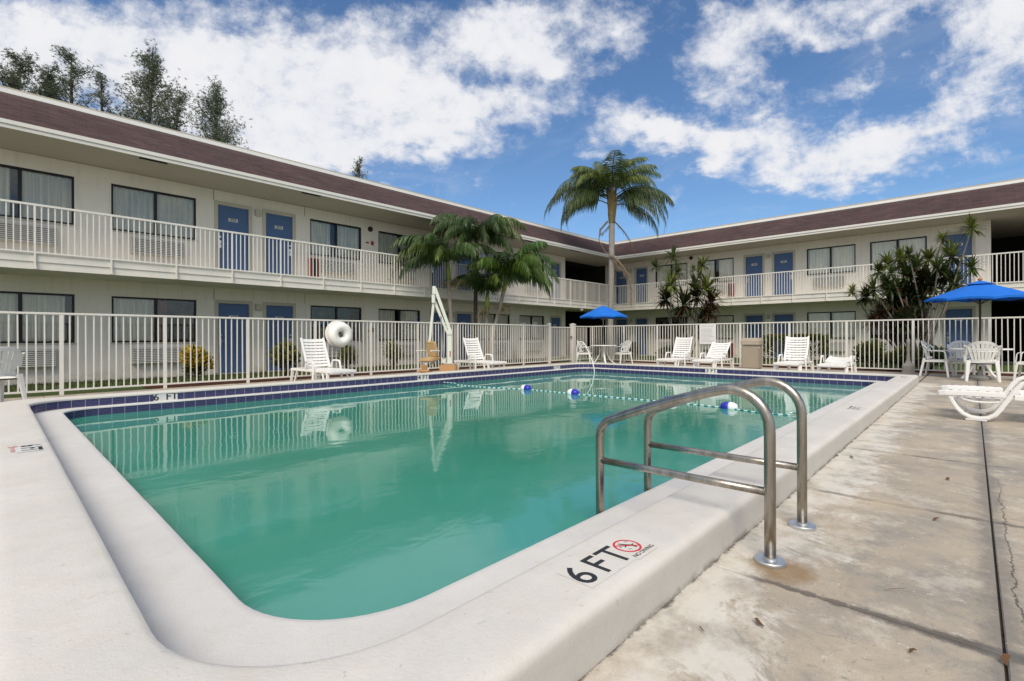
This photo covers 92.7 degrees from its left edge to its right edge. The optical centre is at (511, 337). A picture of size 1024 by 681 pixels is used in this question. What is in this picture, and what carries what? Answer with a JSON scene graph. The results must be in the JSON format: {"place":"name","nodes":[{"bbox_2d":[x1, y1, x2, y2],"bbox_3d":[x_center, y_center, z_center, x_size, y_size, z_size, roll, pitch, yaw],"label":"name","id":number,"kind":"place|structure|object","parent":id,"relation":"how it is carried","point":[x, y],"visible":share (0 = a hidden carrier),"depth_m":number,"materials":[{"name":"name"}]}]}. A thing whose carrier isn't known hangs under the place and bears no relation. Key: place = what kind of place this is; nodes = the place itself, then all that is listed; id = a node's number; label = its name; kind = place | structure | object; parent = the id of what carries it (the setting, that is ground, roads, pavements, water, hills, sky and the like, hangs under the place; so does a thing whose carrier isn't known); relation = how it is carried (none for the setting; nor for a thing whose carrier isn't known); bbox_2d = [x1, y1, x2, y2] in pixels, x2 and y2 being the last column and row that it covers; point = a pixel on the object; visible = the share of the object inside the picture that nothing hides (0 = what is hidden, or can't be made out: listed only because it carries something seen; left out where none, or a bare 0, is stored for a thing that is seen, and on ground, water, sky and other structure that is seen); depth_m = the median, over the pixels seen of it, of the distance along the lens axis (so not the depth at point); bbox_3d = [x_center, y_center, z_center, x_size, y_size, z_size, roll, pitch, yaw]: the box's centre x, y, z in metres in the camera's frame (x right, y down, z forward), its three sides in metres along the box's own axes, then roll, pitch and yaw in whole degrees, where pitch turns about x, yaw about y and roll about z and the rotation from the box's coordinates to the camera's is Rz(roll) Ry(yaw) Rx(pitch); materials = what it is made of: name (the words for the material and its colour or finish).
{"place":"outdoors","nodes":[
{"label":"outdoors","id":0,"kind":"place"},
{"bbox_2d":[69,372,866,619],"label":"water","id":1,"kind":"structure","parent":0,"point":[338,505],"depth_m":4.18,"materials":[{"name":"teal liquid"}]},
{"bbox_2d":[444,382,808,415],"bbox_3d":[1.379,1.093,9.438,7.826,0.158,0.401,0,0,42],"label":"float line","id":2,"kind":"object","parent":1,"relation":"on","point":[728,405],"visible":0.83,"depth_m":8.92,"materials":[{"name":"white plastic"}]},
{"bbox_2d":[0,0,1023,241],"label":"sky","id":3,"kind":"structure","parent":0,"point":[744,110],"materials":[{"name":"blue"}]},
{"bbox_2d":[4,361,1023,680],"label":"pool deck","id":4,"kind":"structure","parent":0,"point":[824,605],"depth_m":2.08,"materials":[{"name":"concrete"}]},
{"bbox_2d":[0,347,26,401],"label":"plastic chair","id":5,"kind":"object","parent":4,"relation":"on","point":[13,361],"visible":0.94,"depth_m":7.67,"materials":[{"name":"plastic"}]},
{"bbox_2d":[0,311,548,394],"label":"pool fence","id":6,"kind":"object","parent":4,"relation":"on","point":[61,389],"visible":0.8,"depth_m":11.05,"materials":[{"name":"white metal"}]},
{"bbox_2d":[325,320,352,346],"bbox_3d":[-4.434,-0.105,12.614,0.302,0.690,0.680,0,0,43],"label":"life ring","id":7,"kind":"object","parent":6,"relation":"hanging from","point":[338,333],"visible":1,"depth_m":12.51,"materials":[{"name":"white plastic"}]},
{"bbox_2d":[290,338,355,380],"bbox_3d":[-4.395,0.520,11.319,1.865,1.038,0.749,0,0,40],"label":"sun lounger","id":8,"kind":"object","parent":4,"relation":"on","point":[312,364],"visible":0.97,"depth_m":11.44,"materials":[{"name":"white plastic"}]},
{"bbox_2d":[416,286,457,372],"bbox_3d":[-2.083,-0.203,13.409,1.099,2.440,0.737,0,0,0],"label":"pool lift","id":9,"kind":"object","parent":4,"relation":"on","point":[433,350],"visible":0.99,"depth_m":13.49,"materials":[{"name":"white plastic"}]},
{"bbox_2d":[0,362,918,680],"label":"swimming pool","id":10,"kind":"structure","parent":4,"relation":"in","point":[106,574],"depth_m":1.87,"materials":[{"name":"paint"}]},
{"bbox_2d":[576,341,594,371],"bbox_3d":[2.404,0.811,16.015,0.731,1.389,0.030,0,0,43],"label":"stair rail","id":11,"kind":"object","parent":10,"relation":"attached to","point":[588,352],"visible":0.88,"depth_m":16.03,"materials":[{"name":"white metal"}]},
{"bbox_2d":[454,337,506,369],"bbox_3d":[-0.988,0.508,14.932,0.749,1.038,1.865,0,0,-43],"label":"sun lounger","id":12,"kind":"object","parent":4,"relation":"on","point":[476,349],"visible":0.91,"depth_m":15.07,"materials":[{"name":"white plastic"}]},
{"bbox_2d":[547,323,575,363],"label":"pool gate","id":13,"kind":"structure","parent":4,"relation":"on","point":[572,327],"depth_m":19.81,"materials":[{"name":"white metal"}]},
{"bbox_2d":[577,340,593,361],"bbox_3d":[2.788,0.559,18.750,0.596,0.909,0.645,0,0,22],"label":"plastic chair","id":14,"kind":"object","parent":4,"relation":"on","point":[580,350],"visible":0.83,"depth_m":18.86,"materials":[{"name":"plastic"}]},
{"bbox_2d":[580,306,626,362],"bbox_3d":[3.494,-0.109,18.722,1.755,2.234,1.755,0,0,9],"label":"patio umbrella","id":15,"kind":"object","parent":4,"relation":"on","point":[603,312],"visible":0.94,"depth_m":18.30,"materials":[{"name":"blue fabric"}]},
{"bbox_2d":[590,345,616,362],"bbox_3d":[3.497,0.649,18.722,1.000,0.737,1.000,0,0,43],"label":"patio table","id":16,"kind":"object","parent":4,"relation":"on","point":[603,350],"visible":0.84,"depth_m":18.68,"materials":[{"name":"white plastic"}]},
{"bbox_2d":[612,340,632,363],"bbox_3d":[4.233,0.554,18.735,0.596,0.909,0.645,0,0,-21],"label":"plastic chair","id":17,"kind":"object","parent":4,"relation":"on","point":[627,345],"visible":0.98,"depth_m":18.82,"materials":[{"name":"plastic"}]},
{"bbox_2d":[656,337,698,366],"bbox_3d":[5.553,0.485,16.336,1.865,1.038,0.749,0,0,-45],"label":"sun lounger","id":18,"kind":"object","parent":4,"relation":"on","point":[682,356],"visible":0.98,"depth_m":16.46,"materials":[{"name":"white plastic"}]},
{"bbox_2d":[596,384,786,568],"bbox_3d":[0.854,0.795,2.509,0.996,1.144,0.132,0,0,43],"label":"grab rail","id":19,"kind":"object","parent":4,"relation":"on","point":[768,558],"visible":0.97,"depth_m":2.32,"materials":[{"name":"metal"}]},
{"bbox_2d":[692,342,733,367],"bbox_3d":[6.422,0.568,15.586,0.749,0.866,1.865,0,0,43],"label":"sun lounger","id":20,"kind":"object","parent":4,"relation":"on","point":[712,359],"visible":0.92,"depth_m":15.81,"materials":[{"name":"white plastic"}]},
{"bbox_2d":[644,377,816,530],"bbox_3d":[1.245,0.793,2.924,0.996,1.144,0.132,0,0,43],"label":"grab rail","id":21,"kind":"object","parent":4,"relation":"on","point":[801,522],"visible":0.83,"depth_m":2.68,"materials":[{"name":"metal"}]},
{"bbox_2d":[741,338,762,368],"bbox_3d":[7.658,0.491,15.596,0.550,0.965,0.550,0,0,40],"label":"litter bin","id":22,"kind":"object","parent":4,"relation":"on","point":[751,353],"visible":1,"depth_m":15.39,"materials":[{"name":"beige plastic"}]},
{"bbox_2d":[773,336,813,370],"bbox_3d":[7.955,0.477,13.796,0.749,1.038,1.865,0,0,42],"label":"sun lounger","id":23,"kind":"object","parent":4,"relation":"on","point":[799,362],"visible":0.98,"depth_m":13.97,"materials":[{"name":"white plastic"}]},
{"bbox_2d":[588,316,1023,375],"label":"pool fence","id":24,"kind":"object","parent":4,"relation":"on","point":[888,320],"visible":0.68,"depth_m":15.02,"materials":[{"name":"white metal"}]},
{"bbox_2d":[576,326,587,359],"bbox_3d":[2.944,0.220,20.761,0.046,1.429,1.010,0,0,43],"label":"pool fence","id":25,"kind":"object","parent":24,"relation":"attached to","point":[583,341],"visible":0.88,"depth_m":20.87,"materials":[{"name":"white metal"}]},
{"bbox_2d":[700,324,715,343],"bbox_3d":[7.010,-0.124,17.503,0.585,0.710,0.014,0,0,43],"label":"rules board","id":26,"kind":"object","parent":24,"relation":"attached to","point":[707,333],"visible":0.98,"depth_m":17.50,"materials":[{"name":"plastic"}]},
{"bbox_2d":[817,355,856,372],"bbox_3d":[8.593,0.732,12.921,0.749,0.524,1.865,0,0,41],"label":"sun lounger","id":27,"kind":"object","parent":4,"relation":"on","point":[845,363],"visible":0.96,"depth_m":12.97,"materials":[{"name":"white plastic"}]},
{"bbox_2d":[901,339,915,373],"bbox_3d":[10.833,0.507,13.359,0.302,0.950,0.304,0,0,43],"label":"ash urn","id":28,"kind":"object","parent":4,"relation":"on","point":[908,366],"visible":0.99,"depth_m":13.31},
{"bbox_2d":[919,341,953,377],"bbox_3d":[10.727,0.531,12.362,0.645,0.909,0.596,0,0,-38],"label":"plastic chair","id":29,"kind":"object","parent":4,"relation":"on","point":[928,360],"visible":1,"depth_m":12.35,"materials":[{"name":"plastic"}]},
{"bbox_2d":[946,340,984,376],"bbox_3d":[11.520,0.528,12.430,0.645,0.909,0.596,0,0,25],"label":"plastic chair","id":30,"kind":"object","parent":4,"relation":"on","point":[955,356],"visible":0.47,"depth_m":12.60,"materials":[{"name":"plastic"}]},
{"bbox_2d":[924,278,1023,379],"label":"patio umbrella","id":31,"kind":"object","parent":4,"relation":"on","point":[979,290],"visible":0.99,"depth_m":11.44,"materials":[{"name":"blue fabric"}]},
{"bbox_2d":[938,375,1023,421],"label":"sled lounger","id":32,"kind":"object","parent":4,"relation":"on","point":[954,393],"visible":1,"depth_m":5.96,"materials":[{"name":"white plastic"}]},
{"bbox_2d":[947,348,1014,379],"bbox_3d":[11.168,0.623,11.669,1.170,0.737,1.170,0,0,43],"label":"patio table","id":33,"kind":"object","parent":4,"relation":"on","point":[988,369],"visible":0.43,"depth_m":11.55,"materials":[{"name":"white plastic"}]},
{"bbox_2d":[963,341,1002,382],"bbox_3d":[10.589,0.532,11.011,0.645,0.909,0.596,0,0,41],"label":"plastic chair","id":34,"kind":"object","parent":4,"relation":"on","point":[990,360],"visible":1,"depth_m":10.87,"materials":[{"name":"plastic"}]},
{"bbox_2d":[977,381,1008,680],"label":"deck joint filler","id":35,"kind":"object","parent":4,"relation":"on","point":[1001,624],"depth_m":2.08,"materials":[{"name":"black rubber sealant"}]},
{"bbox_2d":[999,653,1011,664],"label":"dry leaf","id":36,"kind":"object","parent":35,"relation":"on","point":[1004,657],"visible":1,"depth_m":1.52,"materials":[{"name":"brown plant"}]},
{"bbox_2d":[1013,352,1023,379],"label":"plastic chair","id":37,"kind":"object","parent":4,"relation":"on","point":[1020,363],"visible":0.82,"depth_m":10.99,"materials":[{"name":"plastic"}]},
{"bbox_2d":[4,354,1023,397],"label":"lawn","id":38,"kind":"structure","parent":0,"point":[148,382],"depth_m":13.13,"materials":[{"name":"green plant"}]},
{"bbox_2d":[267,337,302,375],"bbox_3d":[-5.971,0.525,12.905,0.916,1.142,0.896,0,0,43],"label":"croton shrub","id":39,"kind":"object","parent":38,"relation":"on","point":[285,355],"visible":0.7,"depth_m":12.78,"materials":[{"name":"green plant"}]},
{"bbox_2d":[382,341,403,369],"bbox_3d":[-3.733,0.555,15.257,0.691,1.064,0.757,0,0,43],"label":"croton shrub","id":40,"kind":"object","parent":38,"relation":"on","point":[393,346],"visible":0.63,"depth_m":15.18,"materials":[{"name":"green plant"}]},
{"bbox_2d":[429,213,526,364],"bbox_3d":[-1.315,-1.736,18.377,3.629,5.722,3.700,0,0,43],"label":"palm tree","id":41,"kind":"object","parent":38,"relation":"on","point":[494,231],"visible":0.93,"depth_m":17.69,"materials":[{"name":"green plant"}]},
{"bbox_2d":[544,150,674,358],"bbox_3d":[4.675,-3.778,23.192,4.873,9.766,4.659,0,0,43],"label":"palm tree","id":42,"kind":"object","parent":38,"relation":"on","point":[584,189],"visible":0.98,"depth_m":22.82,"materials":[{"name":"green plant"}]},
{"bbox_2d":[622,341,640,359],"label":"round shrub","id":43,"kind":"object","parent":38,"relation":"on","point":[634,349],"visible":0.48,"depth_m":21.61,"materials":[{"name":"green plant"}]},
{"bbox_2d":[655,345,681,357],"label":"round shrub","id":44,"kind":"object","parent":38,"relation":"on","point":[671,349],"visible":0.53,"depth_m":21.53,"materials":[{"name":"green plant"}]},
{"bbox_2d":[647,245,727,360],"bbox_3d":[7.506,-1.612,21.191,3.727,5.291,2.250,0,0,43],"label":"dracaena","id":45,"kind":"object","parent":38,"relation":"on","point":[696,292],"visible":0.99,"depth_m":21.02,"materials":[{"name":"green plant"}]},
{"bbox_2d":[843,212,988,368],"bbox_3d":[12.539,-1.320,15.403,3.459,4.673,2.362,0,0,24],"label":"dracaena","id":46,"kind":"object","parent":38,"relation":"on","point":[904,295],"visible":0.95,"depth_m":15.14,"materials":[{"name":"green plant"}]},
{"bbox_2d":[141,360,1023,388],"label":"planting bed","id":47,"kind":"object","parent":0,"point":[389,372],"visible":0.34,"depth_m":14.28,"materials":[{"name":"brown soil"}]},
{"bbox_2d":[179,343,215,380],"bbox_3d":[-7.339,0.603,11.411,0.792,0.994,0.748,0,0,43],"label":"croton shrub","id":48,"kind":"object","parent":47,"relation":"on","point":[193,360],"visible":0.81,"depth_m":11.27,"materials":[{"name":"yellow plant"}]},
{"bbox_2d":[337,345,357,369],"bbox_3d":[-4.756,0.614,14.170,0.697,0.955,0.579,0,0,43],"label":"croton shrub","id":49,"kind":"object","parent":47,"relation":"on","point":[346,355],"visible":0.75,"depth_m":14.08,"materials":[{"name":"green plant"}]},
{"bbox_2d":[389,232,497,362],"bbox_3d":[-2.257,-1.215,17.153,3.543,4.688,3.572,0,0,43],"label":"palm tree","id":50,"kind":"object","parent":47,"relation":"on","point":[425,249],"visible":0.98,"depth_m":16.74,"materials":[{"name":"green plant"}]},
{"bbox_2d":[451,269,525,365],"bbox_3d":[-0.868,-0.739,17.962,2.825,3.723,2.836,0,0,43],"label":"palm tree","id":51,"kind":"object","parent":47,"relation":"on","point":[473,278],"visible":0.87,"depth_m":17.64,"materials":[{"name":"green plant"}]},
{"bbox_2d":[466,241,558,365],"bbox_3d":[-0.030,-1.137,17.812,3.297,4.522,3.293,0,0,43],"label":"palm tree","id":52,"kind":"object","parent":47,"relation":"on","point":[527,264],"visible":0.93,"depth_m":17.42,"materials":[{"name":"green plant"}]},
{"bbox_2d":[761,332,830,366],"bbox_3d":[9.735,0.426,16.794,2.017,1.240,1.036,0,0,43],"label":"flowering hedge","id":53,"kind":"object","parent":47,"relation":"on","point":[799,335],"visible":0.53,"depth_m":16.69,"materials":[{"name":"green plant"}]},
{"bbox_2d":[852,338,885,369],"bbox_3d":[11.106,0.498,15.230,0.946,1.077,0.890,0,0,43],"label":"round shrub","id":54,"kind":"object","parent":47,"relation":"on","point":[867,351],"visible":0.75,"depth_m":15.08,"materials":[{"name":"green plant"}]},
{"bbox_2d":[877,345,925,370],"bbox_3d":[11.574,0.607,14.532,0.945,0.863,1.080,0,0,-15],"label":"round shrub","id":55,"kind":"object","parent":47,"relation":"on","point":[896,357],"visible":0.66,"depth_m":14.42,"materials":[{"name":"green plant"}]},
{"bbox_2d":[915,343,948,371],"bbox_3d":[12.201,0.588,14.243,0.870,0.892,0.784,0,0,43],"label":"round shrub","id":56,"kind":"object","parent":47,"relation":"on","point":[936,353],"visible":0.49,"depth_m":14.08,"materials":[{"name":"green plant"}]},
{"bbox_2d":[565,355,1013,364],"bbox_3d":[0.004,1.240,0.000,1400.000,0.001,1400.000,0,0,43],"label":"ground","id":57,"kind":"structure","parent":0,"point":[1011,363],"depth_m":22.82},
{"bbox_2d":[0,46,41,92],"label":"casuarina tree","id":58,"kind":"object","parent":57,"relation":"on","point":[13,80],"visible":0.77,"depth_m":19.51,"materials":[{"name":"green plant"}]},
{"bbox_2d":[27,61,84,104],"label":"casuarina tree","id":59,"kind":"object","parent":57,"relation":"on","point":[51,88],"visible":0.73,"depth_m":20.90,"materials":[{"name":"green plant"}]},
{"bbox_2d":[29,45,109,109],"bbox_3d":[-20.346,-6.070,22.398,2.906,14.722,3.132,0,0,43],"label":"casuarina tree","id":60,"kind":"object","parent":57,"relation":"on","point":[75,71],"visible":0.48,"depth_m":22.37,"materials":[{"name":"green plant"}]},
{"bbox_2d":[90,66,118,114],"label":"casuarina tree","id":61,"kind":"object","parent":57,"relation":"on","point":[103,103],"visible":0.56,"depth_m":23.93,"materials":[{"name":"green plant"}]},
{"bbox_2d":[105,38,214,134],"bbox_3d":[-17.137,-6.427,23.582,4.061,15.416,4.646,0,0,-9],"label":"casuarina tree","id":62,"kind":"object","parent":57,"relation":"on","point":[151,66],"visible":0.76,"depth_m":23.32,"materials":[{"name":"green plant"}]},
{"bbox_2d":[154,88,191,130],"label":"casuarina tree","id":63,"kind":"object","parent":57,"relation":"on","point":[179,100],"visible":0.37,"depth_m":25.90,"materials":[{"name":"green plant"}]},
{"bbox_2d":[177,75,251,148],"bbox_3d":[-15.861,-6.303,26.271,3.392,15.158,5.426,0,0,-30],"label":"casuarina tree","id":64,"kind":"object","parent":57,"relation":"on","point":[216,99],"visible":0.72,"depth_m":26.03,"materials":[{"name":"green plant"}]},
{"bbox_2d":[0,85,631,385],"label":"motel wing","id":65,"kind":"structure","parent":57,"relation":"on","point":[101,212],"depth_m":13.71,"materials":[{"name":"beige paint"}]},
{"bbox_2d":[0,291,75,344],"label":"window","id":66,"kind":"structure","parent":65,"relation":"in","point":[9,300],"depth_m":11.46,"materials":[{"name":"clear glass"}]},
{"bbox_2d":[0,164,75,226],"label":"window","id":67,"kind":"structure","parent":65,"relation":"in","point":[34,186],"depth_m":11.57,"materials":[{"name":"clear glass"}]},
{"bbox_2d":[111,183,196,240],"bbox_3d":[-9.598,-3.322,13.154,0.192,1.220,1.910,0,0,43],"label":"window","id":68,"kind":"structure","parent":65,"relation":"in","point":[127,201],"depth_m":13.13,"materials":[{"name":"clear glass"}]},
{"bbox_2d":[111,296,197,343],"bbox_3d":[-9.608,-0.452,13.173,0.248,1.220,1.910,0,0,43],"label":"window","id":69,"kind":"structure","parent":65,"relation":"in","point":[120,305],"depth_m":12.97,"materials":[{"name":"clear glass"}]},
{"bbox_2d":[214,200,251,270],"bbox_3d":[-8.267,-2.902,14.504,0.115,2.138,1.020,0,0,43],"label":"door","id":70,"kind":"structure","parent":65,"relation":"in","point":[233,217],"depth_m":14.52,"materials":[{"name":"blue metal"}]},
{"bbox_2d":[215,300,252,373],"bbox_3d":[-8.257,-0.032,14.504,0.115,2.138,1.020,0,0,43],"label":"door","id":71,"kind":"structure","parent":65,"relation":"in","point":[223,308],"depth_m":14.49,"materials":[{"name":"blue metal"}]},
{"bbox_2d":[262,209,295,274],"bbox_3d":[-7.365,-2.905,15.461,0.115,2.138,1.010,0,0,43],"label":"door","id":72,"kind":"structure","parent":65,"relation":"in","point":[276,224],"depth_m":15.46,"materials":[{"name":"blue metal"}]},
{"bbox_2d":[263,302,295,370],"bbox_3d":[-7.355,-0.035,15.461,0.115,2.138,1.010,0,0,43],"label":"door","id":73,"kind":"structure","parent":65,"relation":"in","point":[270,309],"depth_m":15.41,"materials":[{"name":"blue metal"}]},
{"bbox_2d":[310,219,360,260],"bbox_3d":[-6.082,-3.334,16.882,0.192,1.220,1.900,0,0,43],"label":"window","id":74,"kind":"structure","parent":65,"relation":"in","point":[347,236],"depth_m":16.88,"materials":[{"name":"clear glass"}]},
{"bbox_2d":[310,305,362,341],"bbox_3d":[-6.049,-0.464,16.861,0.128,1.220,1.900,0,0,43],"label":"window","id":75,"kind":"structure","parent":65,"relation":"in","point":[336,308],"depth_m":16.88,"materials":[{"name":"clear glass"}]},
{"bbox_2d":[378,231,418,268],"bbox_3d":[-4.333,-3.340,18.738,0.193,1.220,1.900,0,0,43],"label":"window","id":76,"kind":"structure","parent":65,"relation":"in","point":[385,239],"depth_m":18.43,"materials":[{"name":"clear glass"}]},
{"bbox_2d":[379,309,419,341],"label":"window","id":77,"kind":"structure","parent":65,"relation":"in","point":[384,314],"depth_m":18.73,"materials":[{"name":"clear glass"}]},
{"bbox_2d":[430,310,448,362],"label":"door","id":78,"kind":"structure","parent":65,"relation":"in","point":[436,317],"depth_m":20.12,"materials":[{"name":"blue metal"}]},
{"bbox_2d":[430,240,449,288],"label":"door","id":79,"kind":"structure","parent":65,"relation":"in","point":[444,265],"depth_m":20.13,"materials":[{"name":"blue metal"}]},
{"bbox_2d":[455,311,472,359],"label":"door","id":80,"kind":"structure","parent":65,"relation":"in","point":[460,316],"depth_m":21.07,"materials":[{"name":"blue metal"}]},
{"bbox_2d":[455,256,472,290],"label":"door","id":81,"kind":"structure","parent":65,"relation":"in","point":[461,268],"depth_m":21.04,"materials":[{"name":"blue metal"}]},
{"bbox_2d":[480,251,507,275],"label":"window","id":82,"kind":"structure","parent":65,"relation":"in","point":[483,255],"depth_m":22.38,"materials":[{"name":"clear glass"}]},
{"bbox_2d":[481,314,508,340],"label":"window","id":83,"kind":"structure","parent":65,"relation":"in","point":[502,319],"depth_m":22.70,"materials":[{"name":"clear glass"}]},
{"bbox_2d":[519,315,543,339],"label":"window","id":84,"kind":"structure","parent":65,"relation":"in","point":[524,319],"depth_m":24.52,"materials":[{"name":"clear glass"}]},
{"bbox_2d":[550,316,560,356],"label":"door","id":85,"kind":"structure","parent":65,"relation":"in","point":[555,321],"depth_m":25.72,"materials":[{"name":"blue metal"}]},
{"bbox_2d":[550,261,560,298],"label":"door","id":86,"kind":"structure","parent":65,"relation":"in","point":[557,270],"depth_m":25.85,"materials":[{"name":"blue metal"}]},
{"bbox_2d":[349,156,367,178],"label":"casuarina tree","id":87,"kind":"object","parent":57,"relation":"on","point":[358,167],"visible":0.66,"depth_m":37.13,"materials":[{"name":"green plant"}]},
{"bbox_2d":[598,178,1023,362],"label":"motel wing","id":88,"kind":"structure","parent":57,"relation":"on","point":[805,266],"depth_m":21.46,"materials":[{"name":"beige paint"}]},
{"bbox_2d":[614,318,627,352],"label":"door","id":89,"kind":"structure","parent":88,"relation":"in","point":[618,321],"depth_m":28.85,"materials":[{"name":"blue metal"}]},
{"bbox_2d":[614,268,627,303],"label":"door","id":90,"kind":"structure","parent":88,"relation":"in","point":[619,279],"depth_m":28.84,"materials":[{"name":"blue metal"}]},
{"bbox_2d":[634,266,647,302],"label":"door","id":91,"kind":"structure","parent":88,"relation":"in","point":[641,273],"depth_m":27.86,"materials":[{"name":"blue metal"}]},
{"bbox_2d":[635,317,648,354],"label":"door","id":92,"kind":"structure","parent":88,"relation":"in","point":[639,320],"depth_m":27.82,"materials":[{"name":"blue metal"}]},
{"bbox_2d":[656,263,686,287],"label":"window","id":93,"kind":"structure","parent":88,"relation":"in","point":[662,274],"depth_m":26.89,"materials":[{"name":"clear glass"}]},
{"bbox_2d":[656,317,687,338],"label":"window","id":94,"kind":"structure","parent":88,"relation":"in","point":[657,317],"depth_m":26.70,"materials":[{"name":"black glass"}]},
{"bbox_2d":[698,315,733,338],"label":"window","id":95,"kind":"structure","parent":88,"relation":"in","point":[726,318],"depth_m":24.80,"materials":[{"name":"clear glass"}]},
{"bbox_2d":[698,257,733,282],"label":"window","id":96,"kind":"structure","parent":88,"relation":"in","point":[726,265],"depth_m":24.85,"materials":[{"name":"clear glass"}]},
{"bbox_2d":[743,253,764,296],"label":"door","id":97,"kind":"structure","parent":88,"relation":"in","point":[754,263],"depth_m":23.73,"materials":[{"name":"blue metal"}]},
{"bbox_2d":[744,313,764,355],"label":"door","id":98,"kind":"structure","parent":88,"relation":"in","point":[756,317],"depth_m":23.72,"materials":[{"name":"blue metal"}]},
{"bbox_2d":[772,250,794,294],"bbox_3d":[12.689,-2.975,22.836,0.990,2.138,0.115,0,0,43],"label":"door","id":99,"kind":"structure","parent":88,"relation":"in","point":[782,261],"depth_m":22.85,"materials":[{"name":"blue metal"}]},
{"bbox_2d":[772,312,795,357],"bbox_3d":[12.703,-0.105,22.841,0.990,2.138,0.103,0,0,43],"label":"door","id":100,"kind":"structure","parent":88,"relation":"in","point":[785,316],"depth_m":22.86,"materials":[{"name":"blue metal"}]},
{"bbox_2d":[807,311,855,338],"bbox_3d":[14.106,-0.547,21.605,1.830,1.195,0.135,0,0,43],"label":"window","id":101,"kind":"structure","parent":88,"relation":"in","point":[840,315],"depth_m":21.55,"materials":[{"name":"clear glass"}]},
{"bbox_2d":[807,244,855,275],"bbox_3d":[14.076,-3.404,21.584,1.870,1.220,0.193,0,0,43],"label":"window","id":102,"kind":"structure","parent":88,"relation":"in","point":[843,255],"depth_m":21.56,"materials":[{"name":"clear glass"}]},
{"bbox_2d":[869,236,926,270],"bbox_3d":[15.770,-3.410,19.984,1.870,1.220,0.191,0,0,43],"label":"window","id":103,"kind":"structure","parent":88,"relation":"in","point":[877,247],"depth_m":20.14,"materials":[{"name":"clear glass"}]},
{"bbox_2d":[942,306,975,362],"bbox_3d":[17.090,-0.121,18.697,0.940,2.138,0.115,0,0,43],"label":"door","id":104,"kind":"structure","parent":88,"relation":"in","point":[961,311],"depth_m":18.69,"materials":[{"name":"blue metal"}]},
{"bbox_2d":[942,230,975,283],"bbox_3d":[17.084,-2.990,18.701,0.940,2.138,0.103,0,0,43],"label":"door","id":105,"kind":"structure","parent":88,"relation":"in","point":[971,243],"depth_m":18.60,"materials":[{"name":"blue metal"}]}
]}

